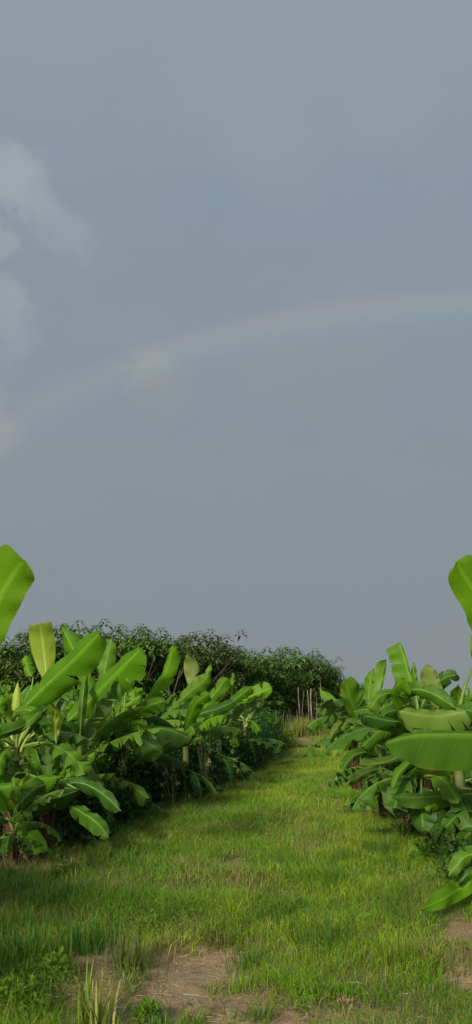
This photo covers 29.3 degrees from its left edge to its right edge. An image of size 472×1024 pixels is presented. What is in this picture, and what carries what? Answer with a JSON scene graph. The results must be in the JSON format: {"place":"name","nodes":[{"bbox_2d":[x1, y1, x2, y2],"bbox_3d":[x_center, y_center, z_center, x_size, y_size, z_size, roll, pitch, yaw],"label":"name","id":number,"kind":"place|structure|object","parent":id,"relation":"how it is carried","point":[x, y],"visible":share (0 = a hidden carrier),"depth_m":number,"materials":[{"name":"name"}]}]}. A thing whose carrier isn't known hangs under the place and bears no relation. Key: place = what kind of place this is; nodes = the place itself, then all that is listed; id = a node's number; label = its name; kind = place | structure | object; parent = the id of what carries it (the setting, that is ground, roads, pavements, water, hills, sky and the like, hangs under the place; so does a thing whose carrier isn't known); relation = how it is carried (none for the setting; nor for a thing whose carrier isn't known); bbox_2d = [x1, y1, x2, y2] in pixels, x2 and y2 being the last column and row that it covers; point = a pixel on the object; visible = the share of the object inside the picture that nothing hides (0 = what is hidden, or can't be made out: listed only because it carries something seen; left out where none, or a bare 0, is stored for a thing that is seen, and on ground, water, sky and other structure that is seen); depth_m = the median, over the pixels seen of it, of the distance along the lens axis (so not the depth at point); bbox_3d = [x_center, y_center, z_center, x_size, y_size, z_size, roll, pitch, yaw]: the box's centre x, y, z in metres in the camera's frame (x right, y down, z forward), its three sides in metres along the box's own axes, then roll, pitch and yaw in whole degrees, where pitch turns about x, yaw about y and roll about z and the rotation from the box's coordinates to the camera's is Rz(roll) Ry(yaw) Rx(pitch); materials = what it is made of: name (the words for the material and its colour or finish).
{"place":"outdoors","nodes":[
{"label":"outdoors","id":0,"kind":"place"},
{"bbox_2d":[169,743,216,790],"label":"shrub","id":1,"kind":"object","parent":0,"point":[196,768],"visible":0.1,"depth_m":14.65,"materials":[{"name":"green plant"}]},
{"bbox_2d":[0,696,471,1023],"bbox_3d":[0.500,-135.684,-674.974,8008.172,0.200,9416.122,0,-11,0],"label":"ground","id":2,"kind":"structure","parent":0,"point":[172,983],"depth_m":5.12,"materials":[{"name":"plant"}]},
{"bbox_2d":[0,629,30,688],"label":"cassava tree","id":3,"kind":"object","parent":2,"relation":"on","point":[10,649],"visible":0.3,"depth_m":26.45,"materials":[{"name":"green plant"}]},
{"bbox_2d":[0,544,33,645],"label":"banana plant","id":4,"kind":"object","parent":2,"relation":"on","point":[16,577],"visible":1,"depth_m":6.26,"materials":[{"name":"green plant"}]},
{"bbox_2d":[0,651,39,682],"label":"cassava tree","id":5,"kind":"object","parent":2,"relation":"on","point":[12,666],"visible":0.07,"depth_m":26.40,"materials":[{"name":"green plant"}]},
{"bbox_2d":[0,971,52,1017],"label":"weed","id":6,"kind":"object","parent":2,"relation":"on","point":[7,986],"visible":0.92,"depth_m":4.31,"materials":[{"name":"green plant"}]},
{"bbox_2d":[0,772,65,864],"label":"banana plant","id":7,"kind":"object","parent":2,"relation":"on","point":[8,846],"visible":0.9,"depth_m":8.30,"materials":[{"name":"green plant"}]},
{"bbox_2d":[0,633,67,693],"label":"cassava tree","id":8,"kind":"object","parent":2,"relation":"on","point":[10,679],"visible":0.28,"depth_m":25.87,"materials":[{"name":"green plant"}]},
{"bbox_2d":[0,908,72,981],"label":"grass tuft","id":9,"kind":"object","parent":2,"relation":"on","point":[15,938],"visible":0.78,"depth_m":4.89,"materials":[{"name":"plant"}]},
{"bbox_2d":[0,687,74,771],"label":"banana plant","id":10,"kind":"object","parent":2,"relation":"on","point":[59,703],"visible":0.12,"depth_m":13.42,"materials":[{"name":"green plant"}]},
{"bbox_2d":[3,874,86,915],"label":"grass tuft","id":11,"kind":"object","parent":2,"relation":"on","point":[49,899],"visible":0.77,"depth_m":6.46,"materials":[{"name":"plant"}]},
{"bbox_2d":[9,750,84,834],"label":"banana plant","id":12,"kind":"object","parent":2,"relation":"on","point":[54,762],"visible":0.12,"depth_m":9.54,"materials":[{"name":"green plant"}]},
{"bbox_2d":[0,786,101,853],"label":"weed clump","id":13,"kind":"object","parent":2,"relation":"on","point":[64,815],"visible":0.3,"depth_m":9.00,"materials":[{"name":"green plant"}]},
{"bbox_2d":[0,621,105,834],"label":"banana plant","id":14,"kind":"object","parent":2,"relation":"on","point":[84,657],"visible":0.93,"depth_m":9.45,"materials":[{"name":"green plant"}]},
{"bbox_2d":[31,945,77,983],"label":"weed","id":15,"kind":"object","parent":2,"relation":"on","point":[58,960],"visible":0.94,"depth_m":4.68,"materials":[{"name":"green plant"}]},
{"bbox_2d":[15,628,96,690],"bbox_3d":[-4.900,5.081,25.873,3.016,3.557,3.295,6,-13,-28],"label":"cassava tree","id":16,"kind":"object","parent":2,"relation":"on","point":[35,666],"visible":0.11,"depth_m":25.45,"materials":[{"name":"green plant"}]},
{"bbox_2d":[10,741,105,845],"bbox_3d":[-1.904,2.916,9.347,1.142,1.067,1.265,-1,-12,6],"label":"banana plant","id":17,"kind":"object","parent":2,"relation":"on","point":[47,760],"visible":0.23,"depth_m":9.32,"materials":[{"name":"green plant"}]},
{"bbox_2d":[0,771,120,854],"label":"banana plant","id":18,"kind":"object","parent":2,"relation":"on","point":[95,824],"visible":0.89,"depth_m":8.62,"materials":[{"name":"green plant"}]},
{"bbox_2d":[37,676,90,734],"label":"banana plant","id":19,"kind":"object","parent":2,"relation":"on","point":[75,693],"visible":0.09,"depth_m":19.88,"materials":[{"name":"green plant"}]},
{"bbox_2d":[48,854,80,876],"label":"weed","id":20,"kind":"object","parent":2,"relation":"on","point":[63,867],"visible":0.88,"depth_m":7.70,"materials":[{"name":"green plant"}]},
{"bbox_2d":[43,692,87,733],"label":"banana plant","id":21,"kind":"object","parent":2,"relation":"on","point":[64,711],"visible":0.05,"depth_m":14.95,"materials":[{"name":"green plant"}]},
{"bbox_2d":[31,741,121,830],"bbox_3d":[-1.912,3.188,10.444,1.234,1.040,1.114,10,-15,-41],"label":"banana plant","id":22,"kind":"object","parent":2,"relation":"on","point":[106,777],"visible":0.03,"depth_m":10.47,"materials":[{"name":"green plant"}]},
{"bbox_2d":[34,791,124,839],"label":"weed clump","id":23,"kind":"object","parent":2,"relation":"on","point":[90,807],"visible":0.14,"depth_m":9.76,"materials":[{"name":"green plant"}]},
{"bbox_2d":[3,676,158,827],"bbox_3d":[-1.757,2.794,10.523,1.788,1.892,1.816,-6,-13,29],"label":"banana plant","id":24,"kind":"object","parent":2,"relation":"on","point":[102,710],"visible":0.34,"depth_m":10.53,"materials":[{"name":"green plant"}]},
{"bbox_2d":[73,958,97,1023],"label":"grass tuft","id":25,"kind":"object","parent":2,"relation":"on","point":[88,980],"visible":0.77,"depth_m":4.24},
{"bbox_2d":[53,618,121,661],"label":"cassava tree","id":26,"kind":"object","parent":2,"relation":"on","point":[78,630],"visible":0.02,"depth_m":27.60,"materials":[{"name":"green plant"}]},
{"bbox_2d":[51,906,124,957],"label":"grass tuft","id":27,"kind":"object","parent":2,"relation":"on","point":[80,942],"visible":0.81,"depth_m":5.37,"materials":[{"name":"plant"}]},
{"bbox_2d":[5,625,171,820],"bbox_3d":[-1.869,2.724,11.532,2.127,2.594,1.961,0,-11,0],"label":"banana plant","id":28,"kind":"object","parent":2,"relation":"on","point":[109,670],"visible":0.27,"depth_m":11.29,"materials":[{"name":"green plant"}]},
{"bbox_2d":[53,966,151,1023],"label":"grass tuft","id":29,"kind":"object","parent":2,"relation":"on","point":[97,1006],"visible":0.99,"depth_m":4.18,"materials":[{"name":"plant"}]},
{"bbox_2d":[77,773,134,828],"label":"weed clump","id":30,"kind":"object","parent":2,"relation":"on","point":[124,802],"visible":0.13,"depth_m":10.55,"materials":[{"name":"green plant"}]},
{"bbox_2d":[71,695,145,757],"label":"banana plant","id":31,"kind":"object","parent":2,"relation":"on","point":[119,708],"visible":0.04,"depth_m":16.73,"materials":[{"name":"green plant"}]},
{"bbox_2d":[97,678,145,703],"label":"banana plant","id":32,"kind":"object","parent":2,"relation":"on","point":[136,690],"visible":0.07,"depth_m":22.90,"materials":[{"name":"green plant"}]},
{"bbox_2d":[83,729,162,806],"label":"weed clump","id":33,"kind":"object","parent":2,"relation":"on","point":[121,764],"visible":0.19,"depth_m":11.93,"materials":[{"name":"green plant"}]},
{"bbox_2d":[101,750,153,795],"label":"banana plant","id":34,"kind":"object","parent":2,"relation":"on","point":[142,764],"visible":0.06,"depth_m":12.43,"materials":[{"name":"green plant"}]},
{"bbox_2d":[82,919,173,980],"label":"grass tuft","id":35,"kind":"object","parent":2,"relation":"on","point":[134,956],"visible":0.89,"depth_m":5.03,"materials":[{"name":"plant"}]},
{"bbox_2d":[96,753,160,811],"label":"shrub","id":36,"kind":"object","parent":2,"relation":"on","point":[137,776],"visible":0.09,"depth_m":11.92,"materials":[{"name":"green plant"}]},
{"bbox_2d":[93,623,166,697],"bbox_3d":[-3.542,5.390,28.249,3.301,3.924,3.004,-4,-12,17],"label":"cassava tree","id":37,"kind":"object","parent":2,"relation":"on","point":[139,630],"visible":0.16,"depth_m":28.13,"materials":[{"name":"green plant"}]},
{"bbox_2d":[114,781,151,822],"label":"weed clump","id":38,"kind":"object","parent":2,"relation":"on","point":[136,803],"visible":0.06,"depth_m":11.15,"materials":[{"name":"green plant"}]},
{"bbox_2d":[106,756,177,806],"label":"shrub","id":39,"kind":"object","parent":2,"relation":"on","point":[156,786],"visible":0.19,"depth_m":12.59,"materials":[{"name":"green plant"}]},
{"bbox_2d":[93,646,192,814],"bbox_3d":[-1.451,3.006,11.941,1.642,2.427,1.949,4,-12,-19],"label":"banana plant","id":40,"kind":"object","parent":2,"relation":"on","point":[153,702],"visible":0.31,"depth_m":11.90,"materials":[{"name":"green plant"}]},
{"bbox_2d":[126,996,164,1023],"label":"weed","id":41,"kind":"object","parent":2,"relation":"on","point":[148,1005],"visible":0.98,"depth_m":4.24,"materials":[{"name":"green plant"}]},
{"bbox_2d":[105,752,186,804],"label":"weed clump","id":42,"kind":"object","parent":2,"relation":"on","point":[151,774],"visible":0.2,"depth_m":12.59,"materials":[{"name":"green plant"}]},
{"bbox_2d":[106,626,189,700],"bbox_3d":[-2.995,5.379,27.748,2.865,3.724,3.271,8,-14,-34],"label":"cassava tree","id":43,"kind":"object","parent":2,"relation":"on","point":[149,649],"visible":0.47,"depth_m":27.50,"materials":[{"name":"green plant"}]},
{"bbox_2d":[118,689,184,727],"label":"banana plant","id":44,"kind":"object","parent":2,"relation":"on","point":[171,722],"visible":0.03,"depth_m":19.40,"materials":[{"name":"green plant"}]},
{"bbox_2d":[131,688,184,726],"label":"banana plant","id":45,"kind":"object","parent":2,"relation":"on","point":[170,703],"visible":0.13,"depth_m":20.61,"materials":[{"name":"green plant"}]},
{"bbox_2d":[148,767,191,805],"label":"weed stalk","id":46,"kind":"object","parent":2,"relation":"on","point":[171,778],"visible":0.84,"depth_m":12.47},
{"bbox_2d":[131,726,211,801],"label":"weed clump","id":47,"kind":"object","parent":2,"relation":"on","point":[177,777],"visible":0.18,"depth_m":13.18,"materials":[{"name":"green plant"}]},
{"bbox_2d":[150,750,192,801],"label":"shrub","id":48,"kind":"object","parent":2,"relation":"on","point":[177,780],"visible":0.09,"depth_m":13.54,"materials":[{"name":"green plant"}]},
{"bbox_2d":[142,635,212,699],"bbox_3d":[-2.173,5.652,28.622,3.226,3.544,3.379,9,-15,-39],"label":"cassava tree","id":49,"kind":"object","parent":2,"relation":"on","point":[181,674],"visible":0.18,"depth_m":28.35,"materials":[{"name":"green plant"}]},
{"bbox_2d":[159,1001,212,1023],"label":"grass tuft","id":50,"kind":"object","parent":2,"relation":"on","point":[194,1019],"visible":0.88,"depth_m":4.32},
{"bbox_2d":[131,654,241,798],"bbox_3d":[-0.764,3.382,14.049,1.923,2.328,2.008,4,-12,-17],"label":"banana plant","id":51,"kind":"object","parent":2,"relation":"on","point":[197,686],"visible":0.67,"depth_m":13.80,"materials":[{"name":"green plant"}]},
{"bbox_2d":[169,750,209,793],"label":"weed clump","id":52,"kind":"object","parent":2,"relation":"on","point":[192,764],"visible":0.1,"depth_m":13.83,"materials":[{"name":"green plant"}]},
{"bbox_2d":[151,635,237,702],"bbox_3d":[-1.611,5.905,30.225,3.016,3.633,3.295,-6,-13,27],"label":"cassava tree","id":53,"kind":"object","parent":2,"relation":"on","point":[210,687],"visible":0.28,"depth_m":30.06,"materials":[{"name":"green plant"}]},
{"bbox_2d":[166,744,224,787],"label":"weed clump","id":54,"kind":"object","parent":2,"relation":"on","point":[203,760],"visible":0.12,"depth_m":14.72,"materials":[{"name":"green plant"}]},
{"bbox_2d":[197,733,209,787],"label":"weed stalk","id":55,"kind":"object","parent":2,"relation":"on","point":[200,751],"visible":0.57,"depth_m":14.48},
{"bbox_2d":[189,735,227,784],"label":"shrub","id":56,"kind":"object","parent":2,"relation":"on","point":[197,746],"visible":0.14,"depth_m":15.59,"materials":[{"name":"green plant"}]},
{"bbox_2d":[178,629,247,711],"bbox_3d":[-0.783,6.055,31.433,3.037,3.911,3.002,8,-14,-33],"label":"cassava tree","id":57,"kind":"object","parent":2,"relation":"on","point":[222,650],"visible":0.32,"depth_m":31.27,"materials":[{"name":"green plant"}]},
{"bbox_2d":[178,648,250,697],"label":"cassava tree","id":58,"kind":"object","parent":2,"relation":"on","point":[240,668],"visible":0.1,"depth_m":32.65,"materials":[{"name":"green plant"}]},
{"bbox_2d":[163,673,267,783],"bbox_3d":[-0.337,3.987,16.471,1.653,2.093,1.791,11,-16,-43],"label":"banana plant","id":59,"kind":"object","parent":2,"relation":"on","point":[210,709],"visible":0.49,"depth_m":16.33,"materials":[{"name":"green plant"}]},
{"bbox_2d":[197,924,242,956],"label":"grass tuft","id":60,"kind":"object","parent":2,"relation":"on","point":[217,939],"visible":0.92,"depth_m":5.67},
{"bbox_2d":[201,732,243,782],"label":"weed clump","id":61,"kind":"object","parent":2,"relation":"on","point":[219,743],"visible":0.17,"depth_m":16.20,"materials":[{"name":"green plant"}]},
{"bbox_2d":[193,713,262,765],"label":"shrub","id":62,"kind":"object","parent":2,"relation":"on","point":[254,743],"visible":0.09,"depth_m":19.61,"materials":[{"name":"green plant"}]},
{"bbox_2d":[211,737,250,775],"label":"weed clump","id":63,"kind":"object","parent":2,"relation":"on","point":[224,751],"visible":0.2,"depth_m":16.92,"materials":[{"name":"green plant"}]},
{"bbox_2d":[210,717,254,768],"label":"shrub","id":64,"kind":"object","parent":2,"relation":"on","point":[243,753],"visible":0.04,"depth_m":18.32,"materials":[{"name":"green plant"}]},
{"bbox_2d":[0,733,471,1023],"bbox_3d":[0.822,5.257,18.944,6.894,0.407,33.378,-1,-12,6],"label":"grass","id":65,"kind":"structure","parent":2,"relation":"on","point":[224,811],"depth_m":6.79,"materials":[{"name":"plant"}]},
{"bbox_2d":[0,810,471,1023],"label":"ground weeds","id":66,"kind":"object","parent":2,"relation":"on","point":[313,997],"visible":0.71,"depth_m":5.83,"materials":[{"name":"green plant"}]},
{"bbox_2d":[0,823,471,1023],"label":"straw","id":67,"kind":"object","parent":2,"relation":"on","point":[192,995],"visible":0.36,"depth_m":4.71,"materials":[{"name":"plant"}]},
{"bbox_2d":[221,702,260,770],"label":"weed clump","id":68,"kind":"object","parent":2,"relation":"on","point":[242,738],"visible":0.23,"depth_m":18.34,"materials":[{"name":"green plant"}]},
{"bbox_2d":[209,646,273,698],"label":"cassava tree","id":69,"kind":"object","parent":2,"relation":"on","point":[258,679],"visible":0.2,"depth_m":33.40,"materials":[{"name":"green plant"}]},
{"bbox_2d":[211,649,274,697],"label":"cassava tree","id":70,"kind":"object","parent":2,"relation":"on","point":[266,672],"visible":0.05,"depth_m":35.75,"materials":[{"name":"green plant"}]},
{"bbox_2d":[221,934,282,979],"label":"grass tuft","id":71,"kind":"object","parent":2,"relation":"on","point":[247,957],"visible":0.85,"depth_m":5.23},
{"bbox_2d":[229,709,276,762],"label":"shrub","id":72,"kind":"object","parent":2,"relation":"on","point":[262,756],"visible":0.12,"depth_m":20.75,"materials":[{"name":"green plant"}]},
{"bbox_2d":[222,682,286,762],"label":"banana plant","id":73,"kind":"object","parent":2,"relation":"on","point":[244,694],"visible":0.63,"depth_m":19.41,"materials":[{"name":"green plant"}]},
{"bbox_2d":[228,708,285,758],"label":"shrub","id":74,"kind":"object","parent":2,"relation":"on","point":[269,751],"visible":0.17,"depth_m":21.82,"materials":[{"name":"green plant"}]},
{"bbox_2d":[235,994,280,1023],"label":"grass tuft","id":75,"kind":"object","parent":2,"relation":"on","point":[268,1017],"visible":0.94,"depth_m":4.39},
{"bbox_2d":[236,709,287,755],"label":"shrub","id":76,"kind":"object","parent":2,"relation":"on","point":[253,716],"visible":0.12,"depth_m":23.01,"materials":[{"name":"green plant"}]},
{"bbox_2d":[238,645,293,713],"bbox_3d":[0.954,7.176,36.315,3.004,3.641,3.301,3,-12,-14],"label":"cassava tree","id":77,"kind":"object","parent":2,"relation":"on","point":[273,681],"visible":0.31,"depth_m":36.31,"materials":[{"name":"green plant"}]},
{"bbox_2d":[242,708,289,751],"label":"shrub","id":78,"kind":"object","parent":2,"relation":"on","point":[269,726],"visible":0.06,"depth_m":24.18,"materials":[{"name":"green plant"}]},
{"bbox_2d":[66,920,470,1023],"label":"soil crumbs","id":79,"kind":"object","parent":2,"relation":"on","point":[236,1002],"visible":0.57,"depth_m":4.89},
{"bbox_2d":[266,657,296,709],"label":"cassava tree","id":80,"kind":"object","parent":2,"relation":"on","point":[283,692],"visible":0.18,"depth_m":37.84,"materials":[{"name":"green plant"}]},
{"bbox_2d":[277,722,300,748],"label":"weed bush","id":81,"kind":"object","parent":2,"relation":"on","point":[286,735],"visible":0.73,"depth_m":26.13,"materials":[{"name":"green plant"}]},
{"bbox_2d":[263,651,323,726],"bbox_3d":[2.251,7.779,39.050,3.271,3.537,2.865,-7,-13,30],"label":"cassava tree","id":82,"kind":"object","parent":2,"relation":"on","point":[292,687],"visible":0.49,"depth_m":38.87,"materials":[{"name":"green plant"}]},
{"bbox_2d":[270,669,317,728],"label":"cassava tree","id":83,"kind":"object","parent":2,"relation":"on","point":[296,707],"visible":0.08,"depth_m":40.26,"materials":[{"name":"green plant"}]},
{"bbox_2d":[276,719,311,737],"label":"grass tuft","id":84,"kind":"object","parent":2,"relation":"on","point":[294,725],"visible":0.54,"depth_m":32.55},
{"bbox_2d":[283,714,313,732],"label":"grass tuft","id":85,"kind":"object","parent":2,"relation":"on","point":[305,720],"visible":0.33,"depth_m":34.04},
{"bbox_2d":[266,646,332,719],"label":"cassava tree","id":86,"kind":"object","parent":2,"relation":"on","point":[316,668],"visible":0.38,"depth_m":41.27,"materials":[{"name":"green plant"}]},
{"bbox_2d":[297,722,325,737],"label":"grass tuft","id":87,"kind":"object","parent":2,"relation":"on","point":[308,734],"visible":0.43,"depth_m":32.87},
{"bbox_2d":[294,663,341,716],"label":"cassava tree","id":88,"kind":"object","parent":2,"relation":"on","point":[327,684],"visible":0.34,"depth_m":42.84,"materials":[{"name":"green plant"}]},
{"bbox_2d":[307,656,343,701],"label":"cassava tree","id":89,"kind":"object","parent":2,"relation":"on","point":[336,678],"visible":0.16,"depth_m":44.45,"materials":[{"name":"green plant"}]},
{"bbox_2d":[288,859,365,891],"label":"grass tuft","id":90,"kind":"object","parent":2,"relation":"on","point":[327,878],"visible":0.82,"depth_m":7.20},
{"bbox_2d":[286,910,373,965],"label":"grass tuft","id":91,"kind":"object","parent":2,"relation":"on","point":[331,931],"visible":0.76,"depth_m":5.52,"materials":[{"name":"plant"}]},
{"bbox_2d":[306,689,370,791],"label":"banana plant","id":92,"kind":"object","parent":2,"relation":"on","point":[316,724],"visible":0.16,"depth_m":14.34,"materials":[{"name":"green plant"}]},
{"bbox_2d":[304,659,398,819],"bbox_3d":[1.703,2.856,11.324,1.619,2.026,2.147,0,-11,0],"label":"banana plant","id":93,"kind":"object","parent":2,"relation":"on","point":[349,703],"visible":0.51,"depth_m":11.17,"materials":[{"name":"green plant"}]},
{"bbox_2d":[342,833,412,857],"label":"grass tuft","id":94,"kind":"object","parent":2,"relation":"on","point":[378,847],"visible":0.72,"depth_m":8.74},
{"bbox_2d":[378,807,411,820],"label":"weed","id":95,"kind":"object","parent":2,"relation":"on","point":[398,812],"visible":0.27,"depth_m":11.20,"materials":[{"name":"green plant"}]},
{"bbox_2d":[324,643,471,842],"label":"banana plant","id":96,"kind":"object","parent":2,"relation":"on","point":[399,717],"visible":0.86,"depth_m":8.87,"materials":[{"name":"green plant"}]},
{"bbox_2d":[371,933,428,973],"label":"grass tuft","id":97,"kind":"object","parent":2,"relation":"on","point":[402,952],"visible":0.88,"depth_m":5.10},
{"bbox_2d":[390,809,416,836],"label":"weed","id":98,"kind":"object","parent":2,"relation":"on","point":[410,825],"visible":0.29,"depth_m":9.68,"materials":[{"name":"green plant"}]},
{"bbox_2d":[362,767,471,858],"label":"banana plant","id":99,"kind":"object","parent":2,"relation":"on","point":[447,819],"visible":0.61,"depth_m":8.62,"materials":[{"name":"green plant"}]},
{"bbox_2d":[385,555,471,843],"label":"banana plant","id":100,"kind":"object","parent":2,"relation":"on","point":[442,750],"visible":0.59,"depth_m":7.83,"materials":[{"name":"green plant"}]},
{"bbox_2d":[389,685,471,792],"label":"banana plant","id":101,"kind":"object","parent":2,"relation":"on","point":[456,690],"visible":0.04,"depth_m":10.73,"materials":[{"name":"green plant"}]},
{"bbox_2d":[409,826,469,865],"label":"weed","id":102,"kind":"object","parent":2,"relation":"on","point":[435,851],"visible":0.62,"depth_m":8.11,"materials":[{"name":"green plant"}]},
{"bbox_2d":[413,931,471,985],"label":"grass tuft","id":103,"kind":"object","parent":2,"relation":"on","point":[462,957],"visible":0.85,"depth_m":5.08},
{"bbox_2d":[420,818,471,911],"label":"banana plant","id":104,"kind":"object","parent":2,"relation":"on","point":[456,889],"visible":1,"depth_m":6.17,"materials":[{"name":"green plant"}]},
{"bbox_2d":[421,836,471,884],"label":"weed","id":105,"kind":"object","parent":2,"relation":"on","point":[444,851],"visible":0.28,"depth_m":7.23,"materials":[{"name":"green plant"}]},
{"bbox_2d":[0,0,471,694],"label":"sky","id":106,"kind":"structure","parent":0,"point":[236,235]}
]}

